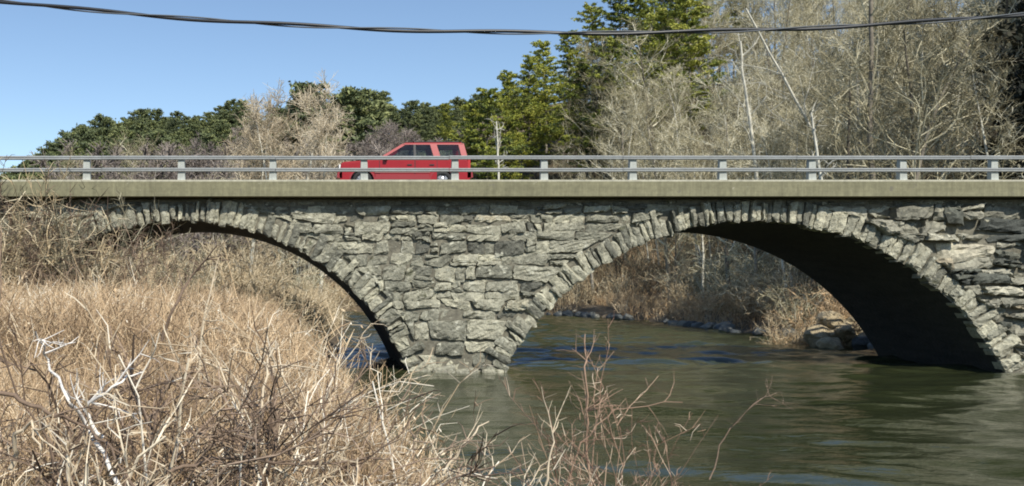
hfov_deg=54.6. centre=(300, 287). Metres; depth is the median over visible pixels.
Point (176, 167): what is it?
bare tree
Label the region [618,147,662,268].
bare tree
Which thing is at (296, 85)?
evergreen tree
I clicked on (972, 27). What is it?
bare tree
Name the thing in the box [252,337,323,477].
bare branch
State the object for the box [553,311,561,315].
boulder
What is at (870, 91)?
bare tree
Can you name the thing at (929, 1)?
bare tree
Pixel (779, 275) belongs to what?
bare shrub
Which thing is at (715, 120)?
bare tree
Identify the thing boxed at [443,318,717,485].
bare shrub
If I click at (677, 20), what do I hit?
bare tree
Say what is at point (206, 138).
evergreen tree
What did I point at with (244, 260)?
bare shrub
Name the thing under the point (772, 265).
bare shrub
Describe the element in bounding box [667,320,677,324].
boulder
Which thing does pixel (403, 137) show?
bare tree
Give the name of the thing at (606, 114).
bare tree
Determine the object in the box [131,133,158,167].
evergreen tree
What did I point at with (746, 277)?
bare shrub
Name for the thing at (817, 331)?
tan boulder
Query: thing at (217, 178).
bare tree
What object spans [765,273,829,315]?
rusty shrub
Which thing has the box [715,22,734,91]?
pale barked tree
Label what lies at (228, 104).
evergreen tree
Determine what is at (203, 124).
evergreen tree
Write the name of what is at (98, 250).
bare shrub
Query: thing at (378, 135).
bare tree
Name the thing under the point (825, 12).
pale barked tree
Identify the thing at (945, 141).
bare tree
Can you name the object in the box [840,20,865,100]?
bare tree
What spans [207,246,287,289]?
bare shrub
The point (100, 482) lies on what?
bare shrub
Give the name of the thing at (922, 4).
pale barked tree
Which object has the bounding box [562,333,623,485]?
bare branch
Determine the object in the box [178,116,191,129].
evergreen tree
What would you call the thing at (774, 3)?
bare tree
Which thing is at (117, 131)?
evergreen tree
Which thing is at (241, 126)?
evergreen tree
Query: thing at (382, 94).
evergreen tree
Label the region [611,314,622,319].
boulder
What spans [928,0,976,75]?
bare tree
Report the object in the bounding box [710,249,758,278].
grey shrub
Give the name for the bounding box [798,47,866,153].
bare tree
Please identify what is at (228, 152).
bare tree
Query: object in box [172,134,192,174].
evergreen tree
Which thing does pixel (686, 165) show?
pale barked tree
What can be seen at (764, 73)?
pale barked tree
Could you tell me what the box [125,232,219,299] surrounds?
bare shrub
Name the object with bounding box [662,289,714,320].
rusty shrub
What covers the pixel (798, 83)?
pale barked tree
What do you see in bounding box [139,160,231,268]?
bare tree
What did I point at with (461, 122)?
evergreen tree
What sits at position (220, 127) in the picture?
evergreen tree
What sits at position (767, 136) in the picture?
pale barked tree
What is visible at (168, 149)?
bare tree
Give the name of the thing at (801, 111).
bare tree
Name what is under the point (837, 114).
bare tree
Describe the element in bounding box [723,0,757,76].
bare tree
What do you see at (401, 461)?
bare shrub
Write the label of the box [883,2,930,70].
pale barked tree
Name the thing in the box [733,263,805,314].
bare shrub
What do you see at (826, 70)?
bare tree
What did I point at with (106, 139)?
evergreen tree
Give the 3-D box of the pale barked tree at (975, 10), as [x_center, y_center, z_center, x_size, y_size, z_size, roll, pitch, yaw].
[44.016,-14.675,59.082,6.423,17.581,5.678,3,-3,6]
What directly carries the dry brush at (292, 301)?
on the ground
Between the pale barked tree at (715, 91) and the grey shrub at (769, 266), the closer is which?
the grey shrub at (769, 266)
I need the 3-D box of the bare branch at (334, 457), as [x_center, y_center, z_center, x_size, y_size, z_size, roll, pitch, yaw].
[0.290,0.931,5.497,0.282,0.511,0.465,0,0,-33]
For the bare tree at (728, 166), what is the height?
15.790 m
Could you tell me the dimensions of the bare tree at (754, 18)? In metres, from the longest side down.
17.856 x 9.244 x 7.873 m
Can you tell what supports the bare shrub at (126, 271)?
on the ground
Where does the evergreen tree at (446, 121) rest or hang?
on the ground
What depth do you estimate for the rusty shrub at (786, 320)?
52.27 m
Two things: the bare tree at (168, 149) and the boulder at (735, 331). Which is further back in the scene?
the bare tree at (168, 149)
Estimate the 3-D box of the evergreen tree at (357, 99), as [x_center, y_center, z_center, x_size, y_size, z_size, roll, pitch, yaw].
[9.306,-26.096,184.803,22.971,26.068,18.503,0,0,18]
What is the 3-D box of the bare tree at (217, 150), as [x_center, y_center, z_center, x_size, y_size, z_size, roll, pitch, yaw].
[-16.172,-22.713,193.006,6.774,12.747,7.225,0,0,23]
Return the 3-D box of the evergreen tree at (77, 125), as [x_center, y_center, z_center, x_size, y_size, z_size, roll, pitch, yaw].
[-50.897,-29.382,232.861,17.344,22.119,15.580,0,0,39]
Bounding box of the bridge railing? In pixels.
[0,156,1023,179]
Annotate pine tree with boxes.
[435,102,459,151]
[446,100,497,179]
[460,87,527,179]
[489,70,539,179]
[505,54,562,179]
[510,39,584,155]
[541,29,592,153]
[545,58,606,179]
[562,2,614,132]
[575,36,655,177]
[589,0,667,121]
[603,0,676,102]
[623,10,695,140]
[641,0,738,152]
[644,0,708,90]
[671,0,738,99]
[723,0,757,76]
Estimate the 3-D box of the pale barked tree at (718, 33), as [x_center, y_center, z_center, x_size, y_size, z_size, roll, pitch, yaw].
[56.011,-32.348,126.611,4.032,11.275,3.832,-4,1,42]
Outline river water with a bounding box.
[328,311,1023,485]
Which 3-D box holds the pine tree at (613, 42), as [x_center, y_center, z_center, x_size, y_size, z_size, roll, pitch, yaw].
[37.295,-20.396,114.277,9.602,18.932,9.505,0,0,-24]
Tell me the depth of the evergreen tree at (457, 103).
230.28 m
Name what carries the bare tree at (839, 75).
on the ground
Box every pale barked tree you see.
[562,79,588,162]
[603,99,658,258]
[622,161,648,263]
[626,77,666,179]
[648,72,711,175]
[650,115,716,296]
[656,62,709,179]
[656,100,686,167]
[657,145,700,270]
[662,135,717,291]
[679,42,708,107]
[681,11,723,134]
[686,161,716,264]
[689,70,762,252]
[693,0,738,98]
[695,116,724,175]
[709,55,768,175]
[710,1,733,78]
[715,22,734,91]
[726,106,803,304]
[729,0,771,101]
[737,0,773,53]
[743,34,773,113]
[746,62,776,153]
[750,108,782,178]
[754,55,805,143]
[761,3,810,86]
[761,50,847,179]
[762,104,834,300]
[763,104,844,267]
[776,0,812,54]
[781,12,816,86]
[782,52,817,126]
[783,35,859,164]
[784,0,830,78]
[786,114,855,179]
[787,0,829,63]
[787,92,826,165]
[799,0,822,57]
[806,0,843,50]
[820,0,848,58]
[820,0,936,179]
[823,53,866,140]
[829,68,866,165]
[832,0,857,47]
[834,0,867,57]
[862,52,947,179]
[868,0,932,122]
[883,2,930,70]
[887,0,952,167]
[896,0,969,129]
[916,25,1023,179]
[918,14,1014,176]
[943,13,991,153]
[949,0,978,107]
[955,0,1002,137]
[965,0,1023,99]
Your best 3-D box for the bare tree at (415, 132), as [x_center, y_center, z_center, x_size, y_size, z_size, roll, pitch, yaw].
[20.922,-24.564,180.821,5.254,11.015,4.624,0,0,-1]
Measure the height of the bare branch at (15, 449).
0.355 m
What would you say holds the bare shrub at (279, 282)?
on the ground
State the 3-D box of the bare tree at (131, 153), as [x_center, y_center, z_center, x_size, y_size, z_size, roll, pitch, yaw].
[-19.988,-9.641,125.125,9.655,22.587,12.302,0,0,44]
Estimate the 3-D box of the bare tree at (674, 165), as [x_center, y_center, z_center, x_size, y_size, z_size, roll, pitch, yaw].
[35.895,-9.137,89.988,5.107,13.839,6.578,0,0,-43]
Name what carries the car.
on the road
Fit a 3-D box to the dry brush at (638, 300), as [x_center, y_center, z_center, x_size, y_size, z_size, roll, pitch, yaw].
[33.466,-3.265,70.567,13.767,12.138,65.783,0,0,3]
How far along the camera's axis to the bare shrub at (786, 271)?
61.38 m
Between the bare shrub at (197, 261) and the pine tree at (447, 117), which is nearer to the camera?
the bare shrub at (197, 261)
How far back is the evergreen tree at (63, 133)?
226.87 m
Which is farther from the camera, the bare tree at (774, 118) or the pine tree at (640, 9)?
the pine tree at (640, 9)
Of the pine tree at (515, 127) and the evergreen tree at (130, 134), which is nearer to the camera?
the pine tree at (515, 127)
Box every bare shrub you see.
[0,154,118,290]
[0,155,92,291]
[0,157,31,261]
[0,173,82,288]
[0,173,190,290]
[0,177,85,296]
[0,216,132,298]
[0,225,439,485]
[0,292,240,485]
[0,316,259,485]
[1,163,148,290]
[1,220,27,282]
[1,220,78,293]
[5,219,109,292]
[6,162,185,297]
[57,206,178,291]
[86,256,156,288]
[86,303,429,485]
[89,323,530,485]
[92,246,178,283]
[97,207,197,294]
[115,244,214,288]
[119,239,173,283]
[120,301,452,485]
[121,237,234,289]
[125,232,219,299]
[139,247,195,285]
[155,338,487,485]
[187,240,292,298]
[191,252,258,289]
[204,238,303,297]
[206,239,271,287]
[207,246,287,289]
[215,336,596,485]
[228,250,319,293]
[238,238,296,289]
[292,274,334,295]
[304,286,356,328]
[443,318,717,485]
[507,392,678,485]
[507,452,659,485]
[549,391,773,485]
[637,260,704,309]
[681,243,731,290]
[706,263,808,318]
[727,264,783,295]
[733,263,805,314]
[750,250,805,281]
[750,310,813,344]
[762,253,815,296]
[764,318,830,344]
[768,262,820,306]
[799,277,833,309]
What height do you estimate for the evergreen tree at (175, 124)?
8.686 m
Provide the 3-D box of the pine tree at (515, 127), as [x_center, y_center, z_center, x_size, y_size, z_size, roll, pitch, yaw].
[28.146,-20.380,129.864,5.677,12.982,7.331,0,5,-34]
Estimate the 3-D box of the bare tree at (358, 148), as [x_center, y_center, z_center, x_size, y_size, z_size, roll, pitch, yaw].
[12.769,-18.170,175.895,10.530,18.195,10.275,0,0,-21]
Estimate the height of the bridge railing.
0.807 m
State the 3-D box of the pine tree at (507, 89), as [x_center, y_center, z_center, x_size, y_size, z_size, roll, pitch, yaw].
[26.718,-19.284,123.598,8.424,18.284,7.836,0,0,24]
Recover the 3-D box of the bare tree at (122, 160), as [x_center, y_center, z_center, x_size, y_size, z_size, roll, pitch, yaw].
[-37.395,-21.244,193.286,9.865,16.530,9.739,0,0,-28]
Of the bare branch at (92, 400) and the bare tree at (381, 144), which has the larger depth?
the bare tree at (381, 144)
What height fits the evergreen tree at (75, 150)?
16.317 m
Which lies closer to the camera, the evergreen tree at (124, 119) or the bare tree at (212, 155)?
the bare tree at (212, 155)
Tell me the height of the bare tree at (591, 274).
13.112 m
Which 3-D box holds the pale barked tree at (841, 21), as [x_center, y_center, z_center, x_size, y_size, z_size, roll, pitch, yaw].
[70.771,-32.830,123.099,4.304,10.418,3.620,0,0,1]
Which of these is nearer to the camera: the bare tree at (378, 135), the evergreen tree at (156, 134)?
the bare tree at (378, 135)
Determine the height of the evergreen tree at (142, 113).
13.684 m
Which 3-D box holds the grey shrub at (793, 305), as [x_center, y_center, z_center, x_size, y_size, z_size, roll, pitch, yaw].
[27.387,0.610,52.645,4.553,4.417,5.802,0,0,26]
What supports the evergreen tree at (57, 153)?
on the ground
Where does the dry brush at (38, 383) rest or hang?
on the ground
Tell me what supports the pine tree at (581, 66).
on the ground
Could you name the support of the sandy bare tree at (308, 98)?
on the ground
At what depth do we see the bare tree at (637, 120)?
81.40 m
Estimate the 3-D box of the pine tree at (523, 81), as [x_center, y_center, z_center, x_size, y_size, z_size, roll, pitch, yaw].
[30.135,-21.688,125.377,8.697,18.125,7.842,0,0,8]
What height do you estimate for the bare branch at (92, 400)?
0.522 m
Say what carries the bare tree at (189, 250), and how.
on the ground
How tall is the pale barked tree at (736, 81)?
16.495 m
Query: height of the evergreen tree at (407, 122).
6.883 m
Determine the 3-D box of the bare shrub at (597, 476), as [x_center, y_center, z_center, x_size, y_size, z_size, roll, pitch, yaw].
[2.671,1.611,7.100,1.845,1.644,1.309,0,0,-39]
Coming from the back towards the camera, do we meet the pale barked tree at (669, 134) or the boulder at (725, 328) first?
the pale barked tree at (669, 134)
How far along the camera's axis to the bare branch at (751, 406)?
7.07 m
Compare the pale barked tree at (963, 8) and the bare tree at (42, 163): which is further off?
the bare tree at (42, 163)
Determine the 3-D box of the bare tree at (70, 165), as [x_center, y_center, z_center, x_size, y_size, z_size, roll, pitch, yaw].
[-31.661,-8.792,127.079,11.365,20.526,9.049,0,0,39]
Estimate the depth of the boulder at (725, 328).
58.81 m
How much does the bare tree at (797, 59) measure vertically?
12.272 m
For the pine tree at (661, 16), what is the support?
on the ground
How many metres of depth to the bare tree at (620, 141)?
104.60 m
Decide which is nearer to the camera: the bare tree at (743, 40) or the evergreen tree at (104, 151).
the bare tree at (743, 40)
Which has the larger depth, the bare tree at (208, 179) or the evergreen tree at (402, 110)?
the evergreen tree at (402, 110)
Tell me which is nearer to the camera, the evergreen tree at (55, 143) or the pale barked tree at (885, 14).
the pale barked tree at (885, 14)
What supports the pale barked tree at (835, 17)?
on the ground
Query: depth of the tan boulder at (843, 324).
43.86 m
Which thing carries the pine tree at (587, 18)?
on the ground
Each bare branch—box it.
[0,391,158,485]
[8,399,75,470]
[34,330,121,485]
[70,340,159,438]
[160,245,231,341]
[167,426,382,485]
[197,258,233,382]
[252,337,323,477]
[311,405,393,485]
[442,403,488,473]
[539,386,570,485]
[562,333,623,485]
[566,384,682,485]
[709,374,794,479]
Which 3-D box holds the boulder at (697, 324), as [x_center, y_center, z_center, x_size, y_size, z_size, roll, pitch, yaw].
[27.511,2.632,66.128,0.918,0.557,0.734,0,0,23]
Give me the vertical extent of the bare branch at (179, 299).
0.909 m
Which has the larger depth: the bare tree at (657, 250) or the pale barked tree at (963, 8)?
the bare tree at (657, 250)
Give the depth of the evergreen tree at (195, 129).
212.62 m
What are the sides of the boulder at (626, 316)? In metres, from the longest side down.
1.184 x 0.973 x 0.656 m
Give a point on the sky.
(61, 69)
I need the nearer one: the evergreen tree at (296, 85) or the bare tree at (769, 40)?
the bare tree at (769, 40)
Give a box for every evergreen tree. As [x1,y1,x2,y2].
[0,172,16,179]
[2,160,32,178]
[10,173,32,179]
[20,160,40,174]
[21,146,49,167]
[23,136,72,173]
[30,151,63,176]
[31,172,46,179]
[37,146,63,167]
[43,129,80,148]
[51,160,78,177]
[60,127,95,145]
[63,142,89,173]
[69,123,96,131]
[70,125,95,134]
[72,141,105,154]
[74,141,111,179]
[85,113,118,136]
[86,133,105,138]
[88,136,112,150]
[94,126,115,137]
[99,137,138,179]
[108,126,126,143]
[110,120,123,126]
[116,130,140,162]
[120,116,134,127]
[121,121,139,130]
[127,108,154,126]
[128,122,152,161]
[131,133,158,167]
[133,117,152,135]
[137,130,173,175]
[146,119,161,130]
[150,108,164,127]
[151,140,182,173]
[156,119,172,132]
[163,118,184,134]
[165,111,184,131]
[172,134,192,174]
[176,128,193,150]
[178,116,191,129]
[179,117,201,142]
[186,124,204,151]
[190,132,224,176]
[197,112,214,127]
[198,119,208,129]
[205,116,216,129]
[207,119,231,166]
[209,105,223,115]
[209,109,234,140]
[222,98,240,121]
[228,106,248,141]
[232,118,256,166]
[237,99,249,109]
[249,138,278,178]
[259,80,344,178]
[310,84,394,173]
[368,89,378,101]
[374,90,397,114]
[377,107,389,133]
[386,112,401,132]
[387,106,401,124]
[392,126,404,153]
[398,108,414,127]
[400,111,414,136]
[402,100,422,138]
[410,112,425,136]
[416,105,436,133]
[418,102,430,129]
[419,122,436,140]
[429,106,439,139]
[429,113,446,140]
[438,109,456,135]
[449,96,465,116]
[449,108,463,134]
[452,118,466,140]
[469,93,482,101]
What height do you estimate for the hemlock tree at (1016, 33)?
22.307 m
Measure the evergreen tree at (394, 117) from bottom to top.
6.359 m
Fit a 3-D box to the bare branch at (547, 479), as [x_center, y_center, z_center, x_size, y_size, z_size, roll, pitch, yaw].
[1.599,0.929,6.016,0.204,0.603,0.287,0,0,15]
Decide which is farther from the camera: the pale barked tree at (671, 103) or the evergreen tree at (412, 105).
the evergreen tree at (412, 105)
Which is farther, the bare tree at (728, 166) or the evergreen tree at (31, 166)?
the evergreen tree at (31, 166)
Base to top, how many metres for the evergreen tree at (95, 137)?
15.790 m
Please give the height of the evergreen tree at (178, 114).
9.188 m
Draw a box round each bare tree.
[28,138,94,179]
[29,143,97,179]
[63,152,99,179]
[75,141,124,260]
[87,144,126,255]
[98,144,134,179]
[105,128,173,278]
[110,140,159,254]
[118,138,182,261]
[135,160,175,267]
[137,141,203,279]
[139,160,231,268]
[143,141,199,267]
[148,140,203,253]
[166,233,208,261]
[175,132,204,179]
[176,143,207,179]
[190,150,208,179]
[190,153,245,263]
[192,172,224,270]
[195,139,225,236]
[197,148,220,173]
[199,178,230,278]
[203,77,305,274]
[207,152,250,267]
[209,160,231,253]
[210,150,271,255]
[212,138,249,175]
[216,123,254,179]
[216,146,231,162]
[221,94,316,286]
[223,179,246,272]
[229,162,289,261]
[260,144,303,285]
[262,70,356,285]
[267,135,316,287]
[272,148,309,262]
[283,121,305,149]
[292,109,362,287]
[321,149,352,178]
[331,143,353,175]
[345,135,374,160]
[350,139,376,160]
[361,137,382,155]
[365,125,392,152]
[367,125,385,152]
[371,125,410,155]
[371,141,407,155]
[380,122,413,154]
[381,119,415,155]
[401,131,424,155]
[403,129,423,155]
[428,137,458,155]
[489,113,506,179]
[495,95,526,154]
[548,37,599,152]
[548,138,584,179]
[555,22,632,177]
[564,172,597,293]
[569,80,652,179]
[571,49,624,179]
[579,81,654,179]
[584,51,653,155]
[585,78,650,178]
[605,83,655,179]
[615,12,689,179]
[617,81,704,304]
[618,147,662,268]
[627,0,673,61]
[643,118,707,260]
[647,233,696,306]
[648,138,678,178]
[667,17,703,106]
[676,89,762,310]
[695,0,739,121]
[696,8,876,178]
[696,94,731,164]
[697,78,809,267]
[698,107,735,177]
[706,18,734,109]
[709,110,791,286]
[716,122,762,178]
[717,1,814,137]
[719,31,770,179]
[719,98,774,179]
[720,6,799,121]
[725,0,795,83]
[727,21,780,119]
[730,0,803,81]
[745,0,788,67]
[751,80,803,177]
[752,0,814,108]
[758,147,796,177]
[760,9,834,142]
[768,0,835,67]
[771,0,804,66]
[773,43,825,109]
[778,32,884,179]
[781,0,936,179]
[786,7,836,65]
[788,53,895,177]
[790,30,890,313]
[790,146,854,299]
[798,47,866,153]
[801,31,863,133]
[809,100,837,179]
[814,0,855,56]
[815,0,861,58]
[825,0,1021,179]
[826,0,933,165]
[828,0,889,179]
[837,0,996,179]
[839,42,920,178]
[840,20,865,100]
[845,0,951,179]
[861,0,946,161]
[862,9,956,69]
[890,39,995,179]
[916,0,972,67]
[920,0,1008,179]
[926,0,1023,178]
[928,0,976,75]
[953,0,998,119]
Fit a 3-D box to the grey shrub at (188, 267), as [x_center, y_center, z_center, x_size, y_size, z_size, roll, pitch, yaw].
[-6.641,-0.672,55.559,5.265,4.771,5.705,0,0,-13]
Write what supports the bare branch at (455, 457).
attached to the bare shrub at (401, 461)
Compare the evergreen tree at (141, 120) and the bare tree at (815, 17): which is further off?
the evergreen tree at (141, 120)
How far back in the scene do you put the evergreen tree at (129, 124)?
219.00 m
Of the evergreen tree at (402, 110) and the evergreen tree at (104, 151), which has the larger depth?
the evergreen tree at (402, 110)
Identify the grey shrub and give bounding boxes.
[149,241,228,288]
[268,248,329,298]
[654,250,705,301]
[675,250,743,305]
[678,259,720,295]
[682,244,795,312]
[689,242,768,292]
[692,240,759,277]
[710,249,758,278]
[721,244,792,279]
[732,254,814,297]
[753,262,828,331]
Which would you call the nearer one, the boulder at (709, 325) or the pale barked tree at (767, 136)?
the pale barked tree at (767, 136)
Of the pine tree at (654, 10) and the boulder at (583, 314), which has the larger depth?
the pine tree at (654, 10)
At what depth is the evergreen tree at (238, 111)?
218.33 m
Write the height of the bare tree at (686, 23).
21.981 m
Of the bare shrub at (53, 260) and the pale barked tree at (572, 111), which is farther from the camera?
the pale barked tree at (572, 111)
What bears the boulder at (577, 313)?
on the ground
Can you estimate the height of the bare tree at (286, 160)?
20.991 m
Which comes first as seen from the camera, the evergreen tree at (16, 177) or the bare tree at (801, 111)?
the bare tree at (801, 111)
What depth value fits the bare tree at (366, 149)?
157.62 m
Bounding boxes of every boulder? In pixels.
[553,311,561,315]
[562,310,574,315]
[575,311,580,316]
[580,312,588,316]
[591,314,599,317]
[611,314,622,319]
[623,313,633,319]
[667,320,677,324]
[676,320,686,325]
[683,321,697,326]
[691,322,703,326]
[704,322,716,328]
[718,321,731,325]
[718,325,733,331]
[730,329,742,332]
[752,327,765,334]
[804,324,828,342]
[807,339,818,347]
[815,311,843,325]
[816,337,843,348]
[823,315,843,328]
[828,328,837,336]
[831,337,844,348]
[834,323,852,333]
[834,326,856,340]
[841,334,857,348]
[843,319,857,333]
[846,317,861,331]
[852,336,869,348]
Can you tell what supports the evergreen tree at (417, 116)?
on the ground
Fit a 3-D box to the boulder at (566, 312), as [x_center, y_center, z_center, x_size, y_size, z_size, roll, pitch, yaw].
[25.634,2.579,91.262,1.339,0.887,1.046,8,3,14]
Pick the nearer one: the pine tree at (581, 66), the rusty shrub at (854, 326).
the rusty shrub at (854, 326)
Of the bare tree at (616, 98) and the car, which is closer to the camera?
the car
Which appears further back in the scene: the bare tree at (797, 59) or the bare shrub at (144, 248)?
the bare tree at (797, 59)
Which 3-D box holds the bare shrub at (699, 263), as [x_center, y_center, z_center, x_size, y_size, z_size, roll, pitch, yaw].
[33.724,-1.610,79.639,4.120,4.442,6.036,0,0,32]
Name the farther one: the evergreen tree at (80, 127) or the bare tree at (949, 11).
the evergreen tree at (80, 127)
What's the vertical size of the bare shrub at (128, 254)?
4.385 m
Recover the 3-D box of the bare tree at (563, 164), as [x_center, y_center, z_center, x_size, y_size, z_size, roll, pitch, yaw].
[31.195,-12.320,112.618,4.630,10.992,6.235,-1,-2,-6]
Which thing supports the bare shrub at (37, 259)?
on the ground
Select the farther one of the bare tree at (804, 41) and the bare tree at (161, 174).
the bare tree at (161, 174)
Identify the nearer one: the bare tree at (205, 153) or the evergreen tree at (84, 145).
the bare tree at (205, 153)
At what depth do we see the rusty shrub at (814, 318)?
45.79 m
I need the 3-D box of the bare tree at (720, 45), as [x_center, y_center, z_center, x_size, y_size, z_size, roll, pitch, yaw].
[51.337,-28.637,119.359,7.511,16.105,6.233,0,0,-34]
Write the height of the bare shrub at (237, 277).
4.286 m
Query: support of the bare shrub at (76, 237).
on the ground
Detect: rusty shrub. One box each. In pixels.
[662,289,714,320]
[689,276,720,311]
[699,267,741,315]
[709,274,764,313]
[723,264,777,318]
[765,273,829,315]
[767,293,830,329]
[769,312,804,344]
[789,298,847,331]
[792,288,850,316]
[792,304,847,331]
[824,307,864,345]
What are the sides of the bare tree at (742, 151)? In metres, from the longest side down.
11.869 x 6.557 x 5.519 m
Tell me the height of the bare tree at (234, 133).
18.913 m
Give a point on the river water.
(863, 417)
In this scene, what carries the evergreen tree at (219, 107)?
on the ground
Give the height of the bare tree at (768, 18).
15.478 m
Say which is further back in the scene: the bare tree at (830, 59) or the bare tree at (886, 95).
the bare tree at (830, 59)
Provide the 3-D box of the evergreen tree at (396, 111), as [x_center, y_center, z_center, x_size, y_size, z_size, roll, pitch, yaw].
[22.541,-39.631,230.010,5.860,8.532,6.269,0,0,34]
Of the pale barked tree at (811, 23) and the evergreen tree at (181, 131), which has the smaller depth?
the pale barked tree at (811, 23)
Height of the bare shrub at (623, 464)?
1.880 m
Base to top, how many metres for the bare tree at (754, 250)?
13.915 m
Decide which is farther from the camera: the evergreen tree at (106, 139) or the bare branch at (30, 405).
the evergreen tree at (106, 139)
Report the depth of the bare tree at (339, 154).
151.16 m
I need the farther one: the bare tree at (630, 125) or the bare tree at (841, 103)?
the bare tree at (630, 125)
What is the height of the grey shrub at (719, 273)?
5.352 m
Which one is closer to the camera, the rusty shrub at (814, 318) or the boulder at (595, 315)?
the rusty shrub at (814, 318)
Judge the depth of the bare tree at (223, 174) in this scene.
115.08 m
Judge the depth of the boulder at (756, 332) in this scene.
54.07 m
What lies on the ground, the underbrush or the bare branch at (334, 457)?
the underbrush
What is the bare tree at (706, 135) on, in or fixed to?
on the ground
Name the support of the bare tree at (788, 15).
on the ground
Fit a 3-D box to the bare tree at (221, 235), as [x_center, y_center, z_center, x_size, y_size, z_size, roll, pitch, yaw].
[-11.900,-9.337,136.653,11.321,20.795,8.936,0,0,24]
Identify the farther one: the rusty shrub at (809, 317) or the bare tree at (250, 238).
the bare tree at (250, 238)
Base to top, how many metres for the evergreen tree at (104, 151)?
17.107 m
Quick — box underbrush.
[475,1,1023,309]
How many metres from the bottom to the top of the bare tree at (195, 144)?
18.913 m
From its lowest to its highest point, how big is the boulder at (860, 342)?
0.768 m
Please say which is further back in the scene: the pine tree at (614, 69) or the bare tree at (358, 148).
the bare tree at (358, 148)
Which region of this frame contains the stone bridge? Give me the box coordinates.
[0,180,1023,372]
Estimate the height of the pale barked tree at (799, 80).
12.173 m
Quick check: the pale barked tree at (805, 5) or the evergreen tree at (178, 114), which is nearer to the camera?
the pale barked tree at (805, 5)
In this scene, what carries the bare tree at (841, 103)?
on the ground
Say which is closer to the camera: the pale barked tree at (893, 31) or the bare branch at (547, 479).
the bare branch at (547, 479)
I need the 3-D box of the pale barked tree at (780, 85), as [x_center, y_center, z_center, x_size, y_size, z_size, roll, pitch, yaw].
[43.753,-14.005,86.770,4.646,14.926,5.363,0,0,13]
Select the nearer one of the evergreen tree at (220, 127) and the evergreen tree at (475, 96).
the evergreen tree at (220, 127)
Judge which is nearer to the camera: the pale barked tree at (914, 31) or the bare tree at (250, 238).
the pale barked tree at (914, 31)
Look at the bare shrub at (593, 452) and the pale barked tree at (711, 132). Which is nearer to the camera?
the bare shrub at (593, 452)
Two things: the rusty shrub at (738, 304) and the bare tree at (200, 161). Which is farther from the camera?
the bare tree at (200, 161)
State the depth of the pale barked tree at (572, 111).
128.19 m
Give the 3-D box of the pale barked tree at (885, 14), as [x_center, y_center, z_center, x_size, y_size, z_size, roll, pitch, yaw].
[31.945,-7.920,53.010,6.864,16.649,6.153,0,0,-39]
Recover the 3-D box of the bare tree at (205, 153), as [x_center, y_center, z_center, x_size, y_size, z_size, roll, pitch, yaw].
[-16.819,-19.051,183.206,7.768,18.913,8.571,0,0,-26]
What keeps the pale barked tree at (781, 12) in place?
on the ground
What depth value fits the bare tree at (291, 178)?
117.98 m
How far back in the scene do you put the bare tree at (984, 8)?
50.14 m
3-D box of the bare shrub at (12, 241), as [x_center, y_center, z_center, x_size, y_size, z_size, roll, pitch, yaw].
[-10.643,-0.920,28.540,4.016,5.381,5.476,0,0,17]
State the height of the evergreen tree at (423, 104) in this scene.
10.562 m
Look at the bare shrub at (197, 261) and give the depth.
49.08 m
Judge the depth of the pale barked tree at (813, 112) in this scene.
79.19 m
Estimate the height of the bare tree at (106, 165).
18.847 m
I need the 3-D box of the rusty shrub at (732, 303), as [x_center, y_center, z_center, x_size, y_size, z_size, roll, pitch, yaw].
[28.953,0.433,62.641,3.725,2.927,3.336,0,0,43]
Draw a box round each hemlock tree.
[944,0,1023,154]
[963,3,1023,179]
[965,32,1023,117]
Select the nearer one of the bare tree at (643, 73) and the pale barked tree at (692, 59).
the bare tree at (643, 73)
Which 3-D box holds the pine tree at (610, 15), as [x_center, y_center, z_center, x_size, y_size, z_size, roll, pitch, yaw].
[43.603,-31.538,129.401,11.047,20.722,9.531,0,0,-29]
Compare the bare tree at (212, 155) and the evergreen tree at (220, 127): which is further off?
the evergreen tree at (220, 127)
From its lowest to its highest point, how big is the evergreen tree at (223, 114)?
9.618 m
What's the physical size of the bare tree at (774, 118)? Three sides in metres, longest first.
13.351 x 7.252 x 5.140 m
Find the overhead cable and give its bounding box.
[0,0,1023,35]
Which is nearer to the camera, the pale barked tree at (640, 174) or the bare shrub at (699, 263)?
the bare shrub at (699, 263)
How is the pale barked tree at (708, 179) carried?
on the ground
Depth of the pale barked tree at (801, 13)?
120.26 m
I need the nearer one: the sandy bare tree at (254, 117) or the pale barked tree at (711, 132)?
the sandy bare tree at (254, 117)
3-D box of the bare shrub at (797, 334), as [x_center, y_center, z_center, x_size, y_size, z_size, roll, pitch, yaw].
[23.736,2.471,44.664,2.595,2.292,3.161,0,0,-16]
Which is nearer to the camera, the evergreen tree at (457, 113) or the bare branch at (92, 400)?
the bare branch at (92, 400)
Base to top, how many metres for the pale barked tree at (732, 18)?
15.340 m
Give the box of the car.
[336,141,472,179]
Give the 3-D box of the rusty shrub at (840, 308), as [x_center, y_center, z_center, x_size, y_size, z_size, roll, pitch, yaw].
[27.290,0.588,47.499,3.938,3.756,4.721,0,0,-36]
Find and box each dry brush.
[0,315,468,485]
[59,271,352,352]
[214,259,630,313]
[582,233,848,333]
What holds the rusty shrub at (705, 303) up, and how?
on the ground
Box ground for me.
[0,30,1019,483]
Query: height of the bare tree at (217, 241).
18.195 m
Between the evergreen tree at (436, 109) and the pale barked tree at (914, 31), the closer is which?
the pale barked tree at (914, 31)
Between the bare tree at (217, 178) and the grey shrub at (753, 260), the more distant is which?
the bare tree at (217, 178)
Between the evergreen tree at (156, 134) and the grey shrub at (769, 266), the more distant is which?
the evergreen tree at (156, 134)
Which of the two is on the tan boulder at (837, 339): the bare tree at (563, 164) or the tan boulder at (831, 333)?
the tan boulder at (831, 333)
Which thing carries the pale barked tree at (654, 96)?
on the ground
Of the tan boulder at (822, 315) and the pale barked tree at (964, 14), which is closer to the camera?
the tan boulder at (822, 315)
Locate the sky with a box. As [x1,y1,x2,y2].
[0,0,1001,173]
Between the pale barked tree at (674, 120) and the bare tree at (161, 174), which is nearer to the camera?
the pale barked tree at (674, 120)

